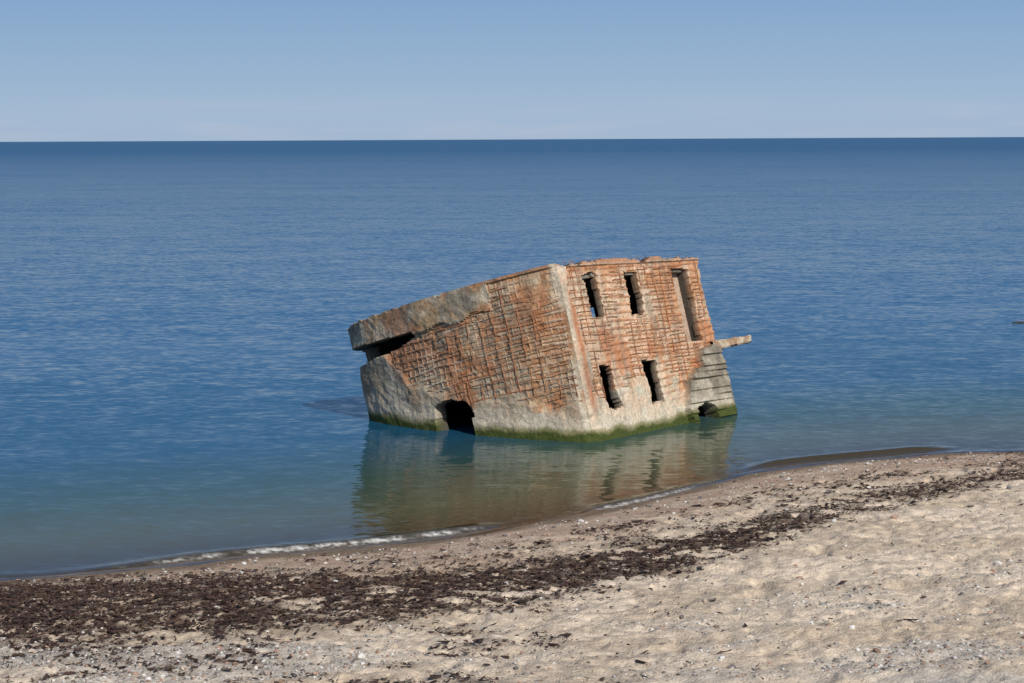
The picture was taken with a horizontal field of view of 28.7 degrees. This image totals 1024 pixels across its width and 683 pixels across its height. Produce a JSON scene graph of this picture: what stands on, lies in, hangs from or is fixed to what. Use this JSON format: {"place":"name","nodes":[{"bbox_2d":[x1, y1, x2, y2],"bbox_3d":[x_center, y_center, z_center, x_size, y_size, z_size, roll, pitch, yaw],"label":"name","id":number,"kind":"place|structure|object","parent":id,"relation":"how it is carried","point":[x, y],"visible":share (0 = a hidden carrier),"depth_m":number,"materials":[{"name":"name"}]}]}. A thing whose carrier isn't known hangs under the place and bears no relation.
{"place":"outdoors","nodes":[
{"label":"outdoors","id":0,"kind":"place"},
{"bbox_2d":[0,137,1023,562],"bbox_3d":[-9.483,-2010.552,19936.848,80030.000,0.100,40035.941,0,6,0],"label":"sea","id":1,"kind":"structure","parent":0,"point":[180,361],"depth_m":91.19,"materials":[{"name":"liquid"}]},
{"bbox_2d":[348,263,593,441],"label":"wall","id":2,"kind":"structure","parent":1,"relation":"in","point":[394,395],"depth_m":50.75,"materials":[{"name":"concrete"}]},
{"bbox_2d":[392,336,414,350],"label":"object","id":3,"kind":"structure","parent":2,"relation":"in","point":[398,342],"depth_m":55.46,"materials":[{"name":"concrete"}]},
{"bbox_2d":[407,269,682,335],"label":"roof slab","id":4,"kind":"structure","parent":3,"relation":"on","point":[586,279],"depth_m":53.70,"materials":[{"name":"concrete"}]},
{"bbox_2d":[391,254,704,407],"bbox_3d":[1.071,0.152,53.553,5.834,3.646,6.891,-16,-6,34],"label":"exposed rebar","id":5,"kind":"object","parent":2,"relation":"on","point":[605,332],"visible":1,"depth_m":50.81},
{"bbox_2d":[445,361,649,408],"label":"floor slab","id":6,"kind":"structure","parent":1,"relation":"in","point":[454,403],"depth_m":54.91,"materials":[{"name":"concrete"}]},
{"bbox_2d":[0,440,1023,682],"bbox_3d":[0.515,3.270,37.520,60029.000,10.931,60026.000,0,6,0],"label":"sandy beach","id":7,"kind":"structure","parent":0,"point":[810,643],"depth_m":31.34,"materials":[{"name":"beige sand"}]},
{"bbox_2d":[0,451,1023,682],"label":"seaweed","id":8,"kind":"object","parent":7,"relation":"on","point":[574,583],"visible":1,"depth_m":32.02,"materials":[{"name":"brown plant"}]},
{"bbox_2d":[0,452,1023,682],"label":"pebbles","id":9,"kind":"object","parent":7,"relation":"on","point":[363,655],"visible":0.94,"depth_m":27.79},
{"bbox_2d":[556,256,737,441],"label":"wall","id":10,"kind":"structure","parent":7,"relation":"on","point":[703,383],"depth_m":52.18,"materials":[{"name":"concrete"}]},
{"bbox_2d":[589,273,704,414],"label":"back wall","id":11,"kind":"structure","parent":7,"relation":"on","point":[647,367],"depth_m":55.45,"materials":[{"name":"concrete"}]},
{"bbox_2d":[712,335,750,348],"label":"broken floor beam","id":12,"kind":"structure","parent":11,"relation":"attached to","point":[730,342],"depth_m":55.59,"materials":[{"name":"concrete"}]},
{"bbox_2d":[0,0,1023,141],"label":"sky","id":13,"kind":"structure","parent":0,"point":[71,70],"materials":[{"name":"blue"}]},
{"bbox_2d":[672,274,690,341],"bbox_3d":[4.476,-0.946,54.507,0.100,2.027,1.100,-16,-6,34],"label":"door panel","id":14,"kind":"structure","parent":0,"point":[681,305],"depth_m":54.63,"materials":[{"name":"concrete"}]}
]}

